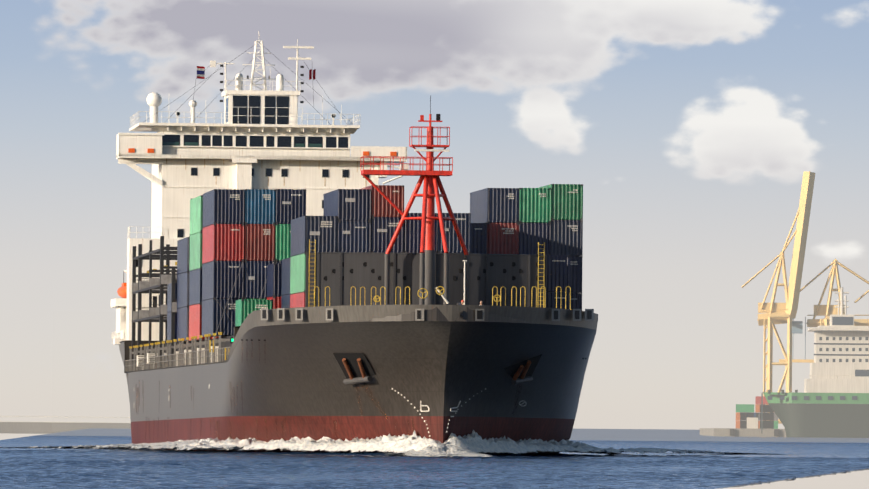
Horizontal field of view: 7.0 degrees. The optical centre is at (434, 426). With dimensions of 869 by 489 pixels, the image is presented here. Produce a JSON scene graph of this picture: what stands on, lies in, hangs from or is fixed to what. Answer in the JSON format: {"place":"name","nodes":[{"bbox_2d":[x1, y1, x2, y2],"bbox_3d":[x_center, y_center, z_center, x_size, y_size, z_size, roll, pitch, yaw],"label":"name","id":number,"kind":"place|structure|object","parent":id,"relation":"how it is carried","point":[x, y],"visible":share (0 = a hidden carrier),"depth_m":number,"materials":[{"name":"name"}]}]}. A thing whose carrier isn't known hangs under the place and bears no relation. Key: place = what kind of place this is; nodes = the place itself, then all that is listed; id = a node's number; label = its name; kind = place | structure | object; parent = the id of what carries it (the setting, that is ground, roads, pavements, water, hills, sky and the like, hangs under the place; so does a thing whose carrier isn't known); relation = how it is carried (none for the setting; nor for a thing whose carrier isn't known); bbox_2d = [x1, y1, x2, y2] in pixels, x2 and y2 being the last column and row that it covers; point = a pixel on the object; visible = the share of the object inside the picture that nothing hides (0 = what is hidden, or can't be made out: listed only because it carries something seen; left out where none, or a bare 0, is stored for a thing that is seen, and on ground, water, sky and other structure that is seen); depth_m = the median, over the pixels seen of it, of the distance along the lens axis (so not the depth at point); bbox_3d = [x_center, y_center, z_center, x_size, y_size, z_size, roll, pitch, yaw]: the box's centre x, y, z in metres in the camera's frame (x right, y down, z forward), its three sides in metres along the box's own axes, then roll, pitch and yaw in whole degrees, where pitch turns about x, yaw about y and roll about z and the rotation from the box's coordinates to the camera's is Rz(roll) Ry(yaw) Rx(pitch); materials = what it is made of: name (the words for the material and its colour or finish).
{"place":"outdoors","nodes":[
{"label":"outdoors","id":0,"kind":"place"},
{"bbox_2d":[0,416,130,433],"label":"breakwater","id":1,"kind":"object","parent":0,"point":[27,427],"depth_m":3605.18,"materials":[{"name":"grey concrete"}]},
{"bbox_2d":[52,417,130,430],"bbox_3d":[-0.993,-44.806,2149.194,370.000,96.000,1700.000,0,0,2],"label":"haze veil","id":2,"kind":"object","parent":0,"point":[87,425],"visible":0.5,"depth_m":3003.62,"materials":[{"name":"grey"}]},
{"bbox_2d":[0,428,868,488],"bbox_3d":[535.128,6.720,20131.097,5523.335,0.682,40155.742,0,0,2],"label":"water surface","id":3,"kind":"object","parent":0,"point":[96,468],"visible":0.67,"depth_m":389.23,"materials":[{"name":"blue liquid"}]},
{"bbox_2d":[119,305,597,453],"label":"ship hull","id":4,"kind":"object","parent":3,"relation":"on","point":[439,361],"visible":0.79,"depth_m":525.38,"materials":[{"name":"black metal"}]},
{"bbox_2d":[111,270,126,332],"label":"lifeboat","id":5,"kind":"object","parent":4,"relation":"on","point":[119,304],"visible":0.31,"depth_m":675.64,"materials":[{"name":"orange"}]},
{"bbox_2d":[112,310,126,344],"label":"aft deck fittings","id":6,"kind":"object","parent":4,"relation":"on","point":[117,341],"visible":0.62,"depth_m":675.11,"materials":[{"name":"white metal"}]},
{"bbox_2d":[132,236,189,368],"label":"lashing bridges","id":7,"kind":"structure","parent":4,"relation":"on","point":[154,313],"depth_m":643.12,"materials":[{"name":"grey metal"}]},
{"bbox_2d":[125,332,233,371],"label":"deck edge fittings","id":8,"kind":"object","parent":4,"relation":"on","point":[147,360],"visible":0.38,"depth_m":601.62,"materials":[{"name":"grey metal"}]},
{"bbox_2d":[154,335,233,364],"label":"hatch covers","id":9,"kind":"object","parent":4,"relation":"on","point":[226,344],"visible":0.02,"depth_m":581.88,"materials":[{"name":"metal"}]},
{"bbox_2d":[116,39,406,340],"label":"ship superstructure","id":10,"kind":"object","parent":4,"relation":"on","point":[260,139],"visible":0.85,"depth_m":670.62,"materials":[{"name":"white metal"}]},
{"bbox_2d":[190,66,315,119],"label":"flags","id":11,"kind":"object","parent":10,"relation":"attached to","point":[201,72],"visible":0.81,"depth_m":672.15,"materials":[{"name":"multicoloured fabric"}]},
{"bbox_2d":[136,342,413,438],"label":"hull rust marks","id":12,"kind":"object","parent":4,"relation":"attached to","point":[231,398],"visible":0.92,"depth_m":551.80},
{"bbox_2d":[167,184,582,342],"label":"deck containers","id":13,"kind":"object","parent":4,"relation":"on","point":[257,233],"visible":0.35,"depth_m":548.36,"materials":[{"name":"multicoloured"}]},
{"bbox_2d":[216,262,273,332],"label":"lashing rods","id":14,"kind":"object","parent":13,"relation":"attached to","point":[232,302],"visible":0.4,"depth_m":572.16,"materials":[{"name":"grey"}]},
{"bbox_2d":[209,308,593,436],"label":"hull fittings","id":15,"kind":"object","parent":4,"relation":"attached to","point":[356,368],"visible":0.85,"depth_m":522.24,"materials":[{"name":"black metal"}]},
{"bbox_2d":[360,95,468,304],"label":"foremast","id":16,"kind":"object","parent":4,"relation":"on","point":[429,176],"visible":0.94,"depth_m":527.32,"materials":[{"name":"red metal"}]},
{"bbox_2d":[305,239,546,307],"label":"breakwater","id":17,"kind":"object","parent":4,"relation":"on","point":[340,274],"visible":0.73,"depth_m":529.93,"materials":[{"name":"black metal"}]},
{"bbox_2d":[314,260,570,309],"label":"deck fittings","id":18,"kind":"object","parent":4,"relation":"on","point":[437,289],"visible":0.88,"depth_m":521.24,"materials":[{"name":"metal"}]},
{"bbox_2d":[0,430,782,456],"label":"bow wave foam","id":19,"kind":"object","parent":3,"relation":"on","point":[473,444],"visible":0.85,"depth_m":527.05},
{"bbox_2d":[761,287,868,437],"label":"background ship","id":20,"kind":"object","parent":3,"relation":"on","point":[835,394],"depth_m":2182.75,"materials":[{"name":"white metal"}]},
{"bbox_2d":[0,0,868,488],"label":"sky","id":21,"kind":"structure","parent":0,"point":[690,130],"materials":[{"name":"blue"}]},
{"bbox_2d":[700,428,786,436],"bbox_3d":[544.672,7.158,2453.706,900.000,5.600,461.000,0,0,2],"label":"quay","id":22,"kind":"structure","parent":0,"point":[737,432],"depth_m":2236.46,"materials":[{"name":"concrete"}]},
{"bbox_2d":[736,396,777,428],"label":"shipping containers","id":23,"kind":"object","parent":22,"relation":"on","point":[750,416],"depth_m":2266.32,"materials":[{"name":"multicoloured"}]},
{"bbox_2d":[742,171,814,423],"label":"gantry crane","id":24,"kind":"object","parent":22,"relation":"on","point":[776,313],"depth_m":2304.67,"materials":[{"name":"yellow metal"}]},
{"bbox_2d":[800,258,868,326],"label":"gantry crane","id":25,"kind":"object","parent":22,"relation":"on","point":[827,310],"depth_m":2309.99,"materials":[{"name":"yellow metal"}]},
{"bbox_2d":[854,290,868,302],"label":"gantry crane","id":26,"kind":"object","parent":22,"relation":"on","point":[863,295],"depth_m":2314.73,"materials":[{"name":"yellow metal"}]}
]}

